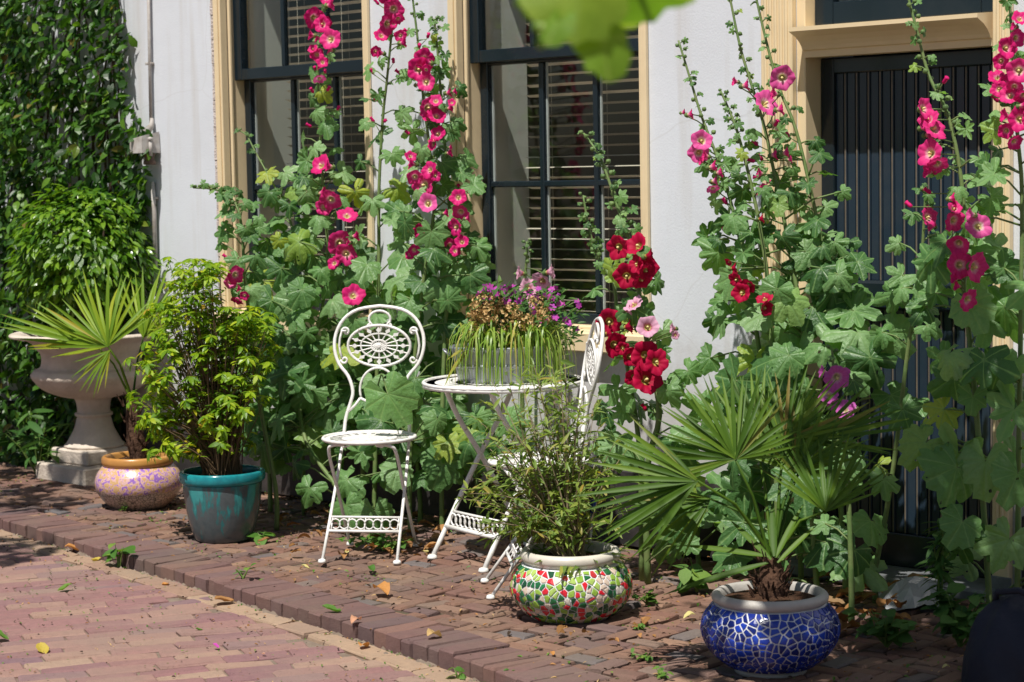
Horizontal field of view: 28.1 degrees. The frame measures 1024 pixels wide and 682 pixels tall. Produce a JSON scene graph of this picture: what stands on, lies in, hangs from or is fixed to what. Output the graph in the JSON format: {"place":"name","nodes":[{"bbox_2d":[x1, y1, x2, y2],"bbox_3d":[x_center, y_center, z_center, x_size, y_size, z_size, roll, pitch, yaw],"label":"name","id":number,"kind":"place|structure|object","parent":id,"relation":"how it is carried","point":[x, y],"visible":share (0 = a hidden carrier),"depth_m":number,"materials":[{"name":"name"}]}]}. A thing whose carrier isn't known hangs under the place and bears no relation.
{"place":"outdoors","nodes":[
{"label":"outdoors","id":0,"kind":"place"},
{"bbox_2d":[0,529,479,681],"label":"road","id":1,"kind":"structure","parent":0,"point":[99,620],"depth_m":6.54,"materials":[{"name":"brick"}]},
{"bbox_2d":[0,630,8,639],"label":"fallen leaf","id":2,"kind":"object","parent":1,"relation":"on","point":[2,634],"visible":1,"depth_m":6.53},
{"bbox_2d":[36,642,48,653],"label":"fallen leaf","id":3,"kind":"object","parent":1,"relation":"on","point":[42,647],"visible":1,"depth_m":6.36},
{"bbox_2d":[57,583,71,590],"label":"fallen leaf","id":4,"kind":"object","parent":1,"relation":"on","point":[64,586],"visible":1,"depth_m":7.30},
{"bbox_2d":[65,543,78,550],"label":"fallen leaf","id":5,"kind":"object","parent":1,"relation":"on","point":[71,545],"visible":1,"depth_m":8.07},
{"bbox_2d":[102,541,135,566],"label":"kerb weed","id":6,"kind":"object","parent":1,"relation":"on","point":[110,554],"visible":1,"depth_m":7.73,"materials":[{"name":"green"}]},
{"bbox_2d":[215,596,233,600],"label":"fallen leaf","id":7,"kind":"object","parent":1,"relation":"on","point":[223,598],"visible":1,"depth_m":7.02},
{"bbox_2d":[0,502,630,681],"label":"kerb","id":8,"kind":"structure","parent":1,"relation":"on","point":[450,647],"depth_m":6.79,"materials":[{"name":"brick"}]},
{"bbox_2d":[233,563,255,578],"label":"kerb weed","id":9,"kind":"object","parent":8,"relation":"on","point":[241,574],"visible":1,"depth_m":7.22,"materials":[{"name":"green"}]},
{"bbox_2d":[322,604,340,611],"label":"fallen leaf","id":10,"kind":"object","parent":8,"relation":"on","point":[331,607],"visible":1,"depth_m":6.65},
{"bbox_2d":[350,615,361,623],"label":"fallen leaf","id":11,"kind":"object","parent":8,"relation":"on","point":[353,619],"visible":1,"depth_m":6.46,"materials":[{"name":"orange plant"}]},
{"bbox_2d":[427,628,441,635],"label":"fallen leaf","id":12,"kind":"object","parent":8,"relation":"on","point":[430,632],"visible":1,"depth_m":6.22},
{"bbox_2d":[358,642,369,646],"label":"fallen leaf","id":13,"kind":"object","parent":1,"relation":"on","point":[366,644],"visible":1,"depth_m":6.31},
{"bbox_2d":[446,666,466,678],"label":"kerb weed","id":14,"kind":"object","parent":1,"relation":"on","point":[461,675],"visible":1,"depth_m":5.91,"materials":[{"name":"green"}]},
{"bbox_2d":[0,456,985,681],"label":"pavement","id":15,"kind":"structure","parent":0,"point":[447,587],"depth_m":6.98,"materials":[{"name":"brick"}]},
{"bbox_2d":[0,408,75,473],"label":"strap leaf plant","id":16,"kind":"object","parent":15,"relation":"on","point":[37,431],"visible":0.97,"depth_m":9.88,"materials":[{"name":"green plant"}]},
{"bbox_2d":[8,328,163,485],"bbox_3d":[-2.004,0.306,9.807,0.767,0.708,0.767,3,6,44],"label":"stone urn","id":17,"kind":"object","parent":15,"relation":"on","point":[94,439],"visible":0.69,"depth_m":9.64,"materials":[{"name":"stone"}]},
{"bbox_2d":[3,184,165,334],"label":"laurel shrub","id":18,"kind":"object","parent":17,"relation":"on","point":[64,284],"visible":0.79,"depth_m":9.60,"materials":[{"name":"green plant"}]},
{"bbox_2d":[95,450,181,510],"bbox_3d":[-1.628,0.610,8.928,0.378,0.230,0.378,3,6,44],"label":"flower pot","id":19,"kind":"object","parent":15,"relation":"on","point":[123,479],"visible":0.81,"depth_m":8.79,"materials":[{"name":"ceramic"}]},
{"bbox_2d":[1,266,188,458],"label":"fan palm","id":20,"kind":"object","parent":19,"relation":"in","point":[99,335],"visible":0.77,"depth_m":8.89,"materials":[{"name":"plant"}]},
{"bbox_2d":[179,464,265,543],"bbox_3d":[-1.141,0.646,8.089,0.340,0.276,0.340,3,6,44],"label":"flower pot","id":21,"kind":"object","parent":15,"relation":"on","point":[222,509],"visible":0.89,"depth_m":7.97,"materials":[{"name":"ceramic"}]},
{"bbox_2d":[121,256,287,475],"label":"golden shrub","id":22,"kind":"object","parent":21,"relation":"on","point":[217,415],"visible":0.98,"depth_m":8.00,"materials":[{"name":"green plant"}]},
{"bbox_2d":[190,179,278,529],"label":"hollyhock","id":23,"kind":"object","parent":15,"relation":"on","point":[238,274],"visible":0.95,"depth_m":8.26,"materials":[{"name":"green plant"}]},
{"bbox_2d":[246,531,275,545],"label":"pavement weed","id":24,"kind":"object","parent":15,"relation":"on","point":[257,536],"visible":0.9,"depth_m":8.02,"materials":[{"name":"green"}]},
{"bbox_2d":[234,351,320,511],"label":"hollyhock","id":25,"kind":"object","parent":15,"relation":"on","point":[270,391],"visible":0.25,"depth_m":8.63,"materials":[{"name":"green plant"}]},
{"bbox_2d":[234,128,334,515],"bbox_3d":[-1.004,-0.099,8.802,0.528,1.642,0.294,3,6,44],"label":"hollyhock","id":26,"kind":"object","parent":15,"relation":"on","point":[275,199],"visible":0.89,"depth_m":8.69,"materials":[{"name":"green plant"}]},
{"bbox_2d":[240,331,356,510],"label":"hollyhock","id":27,"kind":"object","parent":15,"relation":"on","point":[313,431],"visible":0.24,"depth_m":8.54,"materials":[{"name":"green plant"}]},
{"bbox_2d":[298,533,310,538],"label":"dry leaf","id":28,"kind":"object","parent":15,"relation":"on","point":[304,534],"visible":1,"depth_m":7.92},
{"bbox_2d":[310,510,321,515],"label":"dry leaf","id":29,"kind":"object","parent":15,"relation":"on","point":[314,512],"visible":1,"depth_m":8.56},
{"bbox_2d":[241,0,397,527],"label":"hollyhock","id":30,"kind":"object","parent":15,"relation":"on","point":[289,303],"visible":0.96,"depth_m":8.49,"materials":[{"name":"green plant"}]},
{"bbox_2d":[289,312,391,499],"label":"hollyhock","id":31,"kind":"object","parent":15,"relation":"on","point":[320,394],"visible":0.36,"depth_m":8.52,"materials":[{"name":"green plant"}]},
{"bbox_2d":[367,564,374,570],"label":"fallen leaf","id":32,"kind":"object","parent":15,"relation":"on","point":[371,567],"visible":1,"depth_m":7.35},
{"bbox_2d":[318,304,425,564],"bbox_3d":[-0.532,0.337,7.649,0.364,0.925,0.420,0,5,10],"label":"bistro chair","id":33,"kind":"object","parent":15,"relation":"on","point":[344,437],"visible":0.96,"depth_m":7.75,"materials":[{"name":"white metal"}]},
{"bbox_2d":[336,529,414,550],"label":"pavement weed","id":34,"kind":"object","parent":15,"relation":"on","point":[378,540],"visible":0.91,"depth_m":7.77,"materials":[{"name":"green"}]},
{"bbox_2d":[373,581,389,594],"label":"fallen leaf","id":35,"kind":"object","parent":15,"relation":"on","point":[384,586],"visible":1,"depth_m":6.94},
{"bbox_2d":[329,0,434,535],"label":"hollyhock","id":36,"kind":"object","parent":15,"relation":"on","point":[397,402],"visible":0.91,"depth_m":8.23,"materials":[{"name":"green plant"}]},
{"bbox_2d":[383,547,392,553],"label":"dry leaf","id":37,"kind":"object","parent":15,"relation":"on","point":[389,550],"visible":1,"depth_m":7.64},
{"bbox_2d":[402,535,413,546],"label":"dry leaf","id":38,"kind":"object","parent":15,"relation":"on","point":[407,538],"visible":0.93,"depth_m":7.77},
{"bbox_2d":[403,528,419,532],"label":"dry leaf","id":39,"kind":"object","parent":15,"relation":"on","point":[409,530],"visible":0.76,"depth_m":8.12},
{"bbox_2d":[412,511,424,516],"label":"dry leaf","id":40,"kind":"object","parent":15,"relation":"on","point":[414,513],"visible":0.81,"depth_m":8.39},
{"bbox_2d":[372,363,470,521],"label":"hollyhock","id":41,"kind":"object","parent":15,"relation":"on","point":[417,422],"visible":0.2,"depth_m":8.22,"materials":[{"name":"green plant"}]},
{"bbox_2d":[355,0,497,528],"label":"hollyhock","id":42,"kind":"object","parent":15,"relation":"on","point":[431,259],"visible":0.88,"depth_m":8.07,"materials":[{"name":"green plant"}]},
{"bbox_2d":[419,519,434,525],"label":"dry leaf","id":43,"kind":"object","parent":15,"relation":"on","point":[425,521],"visible":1,"depth_m":8.25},
{"bbox_2d":[424,542,435,549],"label":"dry leaf","id":44,"kind":"object","parent":15,"relation":"on","point":[429,544],"visible":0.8,"depth_m":7.71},
{"bbox_2d":[429,532,439,538],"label":"dry leaf","id":45,"kind":"object","parent":15,"relation":"on","point":[435,535],"visible":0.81,"depth_m":7.94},
{"bbox_2d":[432,524,447,532],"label":"dry leaf","id":46,"kind":"object","parent":15,"relation":"on","point":[439,527],"visible":0.78,"depth_m":8.04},
{"bbox_2d":[398,15,496,532],"bbox_3d":[-0.252,-0.266,8.142,0.372,2.055,0.352,1,5,21],"label":"hollyhock","id":47,"kind":"object","parent":15,"relation":"on","point":[442,444],"visible":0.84,"depth_m":8.09,"materials":[{"name":"green plant"}]},
{"bbox_2d":[420,404,535,529],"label":"hollyhock","id":48,"kind":"object","parent":15,"relation":"on","point":[442,473],"visible":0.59,"depth_m":8.05,"materials":[{"name":"green plant"}]},
{"bbox_2d":[421,372,584,572],"bbox_3d":[-0.026,0.470,7.520,0.599,0.662,0.599,-4,6,-35],"label":"bistro table","id":49,"kind":"object","parent":15,"relation":"on","point":[437,383],"visible":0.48,"depth_m":7.46,"materials":[{"name":"white metal"}]},
{"bbox_2d":[442,343,553,383],"bbox_3d":[-0.041,0.080,7.510,0.427,0.132,0.286,-1,5,0],"label":"zinc tub","id":50,"kind":"object","parent":49,"relation":"on","point":[472,372],"visible":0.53,"depth_m":7.40,"materials":[{"name":"metal"}]},
{"bbox_2d":[445,318,480,383],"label":"orange tinged succulent","id":51,"kind":"object","parent":50,"relation":"in","point":[456,365],"visible":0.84,"depth_m":7.41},
{"bbox_2d":[466,291,552,346],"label":"dried flowers","id":52,"kind":"object","parent":50,"relation":"in","point":[484,311],"visible":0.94,"depth_m":7.40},
{"bbox_2d":[446,320,576,405],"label":"ribbon plant","id":53,"kind":"object","parent":50,"relation":"in","point":[545,337],"visible":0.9,"depth_m":7.36,"materials":[{"name":"green plant"}]},
{"bbox_2d":[468,275,591,354],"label":"purple bedding plant","id":54,"kind":"object","parent":50,"relation":"in","point":[507,292],"visible":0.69,"depth_m":7.45,"materials":[{"name":"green plant"}]},
{"bbox_2d":[513,238,554,515],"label":"hollyhock","id":55,"kind":"object","parent":15,"relation":"on","point":[541,279],"visible":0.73,"depth_m":7.77,"materials":[{"name":"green plant"}]},
{"bbox_2d":[480,316,604,599],"bbox_3d":[0.103,0.382,6.941,0.420,0.925,0.364,-1,5,-5],"label":"bistro chair","id":56,"kind":"object","parent":15,"relation":"on","point":[592,359],"visible":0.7,"depth_m":6.90,"materials":[{"name":"white metal"}]},
{"bbox_2d":[557,625,565,633],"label":"dry leaf","id":57,"kind":"object","parent":15,"relation":"on","point":[560,628],"visible":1,"depth_m":6.22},
{"bbox_2d":[509,540,632,624],"bbox_3d":[0.188,0.773,6.536,0.393,0.225,0.393,3,6,44],"label":"flower pot","id":58,"kind":"object","parent":15,"relation":"on","point":[593,592],"visible":0.95,"depth_m":6.39,"materials":[{"name":"ceramic"}]},
{"bbox_2d":[588,500,596,543],"bbox_3d":[0.255,0.576,6.533,0.024,0.137,0.061,1,5,21],"label":"plant marker","id":59,"kind":"object","parent":58,"relation":"in","point":[591,514],"visible":0.65,"depth_m":6.53,"materials":[{"name":"metal"}]},
{"bbox_2d":[514,0,695,81],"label":"street tree","id":60,"kind":"object","parent":15,"relation":"on","point":[584,28],"visible":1,"depth_m":2.01,"materials":[{"name":"green plant"}]},
{"bbox_2d":[577,192,672,580],"bbox_3d":[0.374,0.154,7.157,0.338,1.351,0.227,3,6,44],"label":"hollyhock","id":61,"kind":"object","parent":15,"relation":"on","point":[627,395],"visible":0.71,"depth_m":7.13,"materials":[{"name":"green plant"}]},
{"bbox_2d":[633,623,644,629],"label":"pavement weed","id":62,"kind":"object","parent":15,"relation":"on","point":[640,626],"visible":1,"depth_m":6.33,"materials":[{"name":"green"}]},
{"bbox_2d":[577,130,705,584],"bbox_3d":[0.440,0.057,7.010,0.550,1.566,0.367,3,6,44],"label":"hollyhock","id":63,"kind":"object","parent":15,"relation":"on","point":[646,357],"visible":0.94,"depth_m":6.91,"materials":[{"name":"green plant"}]},
{"bbox_2d":[631,648,652,660],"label":"pavement weed","id":64,"kind":"object","parent":15,"relation":"on","point":[647,657],"visible":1,"depth_m":5.93,"materials":[{"name":"green"}]},
{"bbox_2d":[631,589,657,605],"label":"pavement weed","id":65,"kind":"object","parent":15,"relation":"on","point":[648,597],"visible":1,"depth_m":6.69,"materials":[{"name":"green"}]},
{"bbox_2d":[643,616,650,623],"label":"dry leaf","id":66,"kind":"object","parent":15,"relation":"on","point":[646,619],"visible":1,"depth_m":6.39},
{"bbox_2d":[652,664,673,678],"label":"pavement weed","id":67,"kind":"object","parent":15,"relation":"on","point":[663,675],"visible":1,"depth_m":5.70,"materials":[{"name":"green"}]},
{"bbox_2d":[683,611,695,617],"bbox_3d":[0.562,0.865,6.467,0.044,0.019,0.028,-4,9,-21],"label":"fallen petal","id":68,"kind":"object","parent":15,"relation":"on","point":[687,613],"visible":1,"depth_m":6.47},
{"bbox_2d":[673,558,711,592],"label":"pavement weed","id":69,"kind":"object","parent":15,"relation":"on","point":[692,573],"visible":0.82,"depth_m":6.88,"materials":[{"name":"green"}]},
{"bbox_2d":[651,470,735,565],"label":"hollyhock","id":70,"kind":"object","parent":15,"relation":"on","point":[714,515],"visible":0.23,"depth_m":7.29,"materials":[{"name":"green plant"}]},
{"bbox_2d":[675,37,855,577],"bbox_3d":[0.839,-0.096,6.892,0.751,1.877,0.332,3,6,44],"label":"hollyhock","id":71,"kind":"object","parent":15,"relation":"on","point":[715,251],"visible":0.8,"depth_m":6.92,"materials":[{"name":"green plant"}]},
{"bbox_2d":[707,88,833,575],"bbox_3d":[0.847,0.002,6.824,0.422,1.690,0.372,3,6,44],"label":"hollyhock","id":72,"kind":"object","parent":15,"relation":"on","point":[780,312],"visible":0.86,"depth_m":6.76,"materials":[{"name":"green plant"}]},
{"bbox_2d":[700,581,840,678],"bbox_3d":[0.730,0.820,5.785,0.394,0.232,0.394,3,6,44],"label":"flower pot","id":73,"kind":"object","parent":15,"relation":"on","point":[797,632],"visible":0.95,"depth_m":5.64,"materials":[{"name":"ceramic"}]},
{"bbox_2d":[574,363,910,599],"bbox_3d":[0.647,0.399,5.921,1.046,0.677,0.509,-2,5,-11],"label":"fan palm","id":74,"kind":"object","parent":73,"relation":"in","point":[750,436],"visible":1,"depth_m":5.77,"materials":[{"name":"plant"}]},
{"bbox_2d":[725,0,887,591],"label":"hollyhock","id":75,"kind":"object","parent":15,"relation":"on","point":[782,361],"visible":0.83,"depth_m":6.70,"materials":[{"name":"green plant"}]},
{"bbox_2d":[751,437,869,581],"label":"hollyhock","id":76,"kind":"object","parent":15,"relation":"on","point":[803,527],"visible":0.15,"depth_m":6.93,"materials":[{"name":"green plant"}]},
{"bbox_2d":[795,344,863,622],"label":"hollyhock","id":77,"kind":"object","parent":15,"relation":"on","point":[835,371],"visible":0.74,"depth_m":6.32,"materials":[{"name":"green plant"}]},
{"bbox_2d":[750,0,916,596],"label":"hollyhock","id":78,"kind":"object","parent":15,"relation":"on","point":[861,357],"visible":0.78,"depth_m":6.69,"materials":[{"name":"green plant"}]},
{"bbox_2d":[828,596,845,605],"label":"dry leaf","id":79,"kind":"object","parent":15,"relation":"on","point":[837,601],"visible":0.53,"depth_m":6.67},
{"bbox_2d":[836,587,848,597],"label":"dry leaf","id":80,"kind":"object","parent":15,"relation":"on","point":[845,591],"visible":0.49,"depth_m":6.76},
{"bbox_2d":[836,603,848,612],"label":"dry leaf","id":81,"kind":"object","parent":15,"relation":"on","point":[839,609],"visible":0.64,"depth_m":6.44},
{"bbox_2d":[838,612,847,621],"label":"dry leaf","id":82,"kind":"object","parent":15,"relation":"on","point":[842,616],"visible":0.46,"depth_m":6.27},
{"bbox_2d":[841,621,850,630],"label":"dry leaf","id":83,"kind":"object","parent":15,"relation":"on","point":[845,625],"visible":0.44,"depth_m":6.26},
{"bbox_2d":[847,619,867,635],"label":"dry leaf","id":84,"kind":"object","parent":15,"relation":"on","point":[852,622],"visible":0.58,"depth_m":6.25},
{"bbox_2d":[855,608,868,614],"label":"dry leaf","id":85,"kind":"object","parent":15,"relation":"on","point":[861,611],"visible":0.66,"depth_m":6.42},
{"bbox_2d":[855,592,876,603],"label":"dry leaf","id":86,"kind":"object","parent":15,"relation":"on","point":[866,595],"visible":0.76,"depth_m":6.62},
{"bbox_2d":[843,607,916,647],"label":"balm clump","id":87,"kind":"object","parent":15,"relation":"on","point":[886,631],"visible":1,"depth_m":6.03,"materials":[{"name":"green"}]},
{"bbox_2d":[876,598,885,605],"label":"dry leaf","id":88,"kind":"object","parent":15,"relation":"on","point":[880,602],"visible":1,"depth_m":6.57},
{"bbox_2d":[827,183,944,603],"bbox_3d":[1.215,0.185,6.494,0.343,1.368,0.393,2,6,34],"label":"hollyhock","id":89,"kind":"object","parent":15,"relation":"on","point":[897,289],"visible":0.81,"depth_m":6.49,"materials":[{"name":"green plant"}]},
{"bbox_2d":[900,612,911,619],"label":"dry leaf","id":90,"kind":"object","parent":15,"relation":"on","point":[905,615],"visible":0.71,"depth_m":6.40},
{"bbox_2d":[878,576,952,610],"bbox_3d":[1.309,0.807,6.651,0.240,0.089,0.260,-1,5,-2],"label":"plastic film","id":91,"kind":"object","parent":15,"relation":"on","point":[911,590],"visible":0.68,"depth_m":6.58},
{"bbox_2d":[886,598,896,604],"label":"dry leaf","id":92,"kind":"object","parent":91,"relation":"on","point":[889,600],"visible":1,"depth_m":6.51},
{"bbox_2d":[893,599,906,607],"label":"dry leaf","id":93,"kind":"object","parent":91,"relation":"on","point":[898,604],"visible":1,"depth_m":6.51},
{"bbox_2d":[908,573,927,577],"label":"dry leaf","id":94,"kind":"object","parent":15,"relation":"on","point":[912,574],"visible":0.1,"depth_m":6.88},
{"bbox_2d":[915,518,961,629],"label":"tall weed","id":95,"kind":"object","parent":15,"relation":"on","point":[937,571],"visible":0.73,"depth_m":6.24,"materials":[{"name":"green"}]},
{"bbox_2d":[920,582,989,646],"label":"balm clump","id":96,"kind":"object","parent":15,"relation":"on","point":[955,622],"visible":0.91,"depth_m":6.03,"materials":[{"name":"green"}]},
{"bbox_2d":[897,0,1023,602],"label":"hollyhock","id":97,"kind":"object","parent":15,"relation":"on","point":[958,261],"visible":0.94,"depth_m":6.17,"materials":[{"name":"green plant"}]},
{"bbox_2d":[964,611,979,643],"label":"balm clump","id":98,"kind":"object","parent":15,"relation":"on","point":[972,615],"visible":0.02,"depth_m":5.82,"materials":[{"name":"green"}]},
{"bbox_2d":[930,0,1023,587],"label":"hollyhock","id":99,"kind":"object","parent":15,"relation":"on","point":[1000,368],"visible":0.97,"depth_m":6.06,"materials":[{"name":"green plant"}]},
{"bbox_2d":[961,587,1023,681],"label":"flower pot","id":100,"kind":"object","parent":15,"relation":"on","point":[994,651],"visible":1,"depth_m":5.45,"materials":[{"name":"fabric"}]},
{"label":"dry leaf","id":101,"kind":"object","parent":15,"relation":"on","visible":0},
{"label":"dry leaf","id":102,"kind":"object","parent":101,"relation":"on","visible":0},
{"bbox_2d":[871,607,884,614],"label":"dry leaf","id":103,"kind":"object","parent":102,"relation":"on","point":[879,609],"visible":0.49,"depth_m":6.34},
{"bbox_2d":[0,0,1023,602],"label":"house","id":104,"kind":"structure","parent":0,"point":[222,70],"depth_m":8.09,"materials":[{"name":"white paint"}]},
{"bbox_2d":[0,0,156,466],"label":"climbing creeper","id":105,"kind":"object","parent":104,"relation":"attached to","point":[14,37],"visible":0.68,"depth_m":9.94,"materials":[{"name":"green plant"}]},
{"bbox_2d":[129,0,159,267],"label":"wall pipe","id":106,"kind":"object","parent":104,"relation":"attached to","point":[141,144],"depth_m":9.65,"materials":[{"name":"white metal"}]},
{"bbox_2d":[212,0,375,338],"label":"window","id":107,"kind":"structure","parent":104,"relation":"in","point":[257,67],"depth_m":9.35,"materials":[{"name":"beige paint"}]},
{"bbox_2d":[285,0,366,300],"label":"venetian blind","id":108,"kind":"object","parent":104,"relation":"attached to","point":[297,17],"visible":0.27,"depth_m":9.18,"materials":[{"name":"beige metal"}]},
{"bbox_2d":[447,0,655,353],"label":"window","id":109,"kind":"structure","parent":104,"relation":"in","point":[491,36],"depth_m":8.32,"materials":[{"name":"beige paint"}]},
{"bbox_2d":[524,23,641,311],"bbox_3d":[0.360,-1.019,8.088,0.837,1.870,0.048,3,6,44],"label":"venetian blind","id":110,"kind":"object","parent":104,"relation":"attached to","point":[551,95],"visible":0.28,"depth_m":8.22,"materials":[{"name":"beige metal"}]},
{"bbox_2d":[761,0,1013,602],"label":"door","id":111,"kind":"structure","parent":104,"relation":"in","point":[864,108],"depth_m":6.99,"materials":[{"name":"black paint"}]},
{"bbox_2d":[453,345,634,577],"bbox_3d":[0.110,0.390,6.542,0.575,0.757,0.496,0,5,7],"label":"willowy shrub","id":112,"kind":"object","parent":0,"point":[556,518],"visible":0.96,"depth_m":6.49,"materials":[{"name":"green plant"}]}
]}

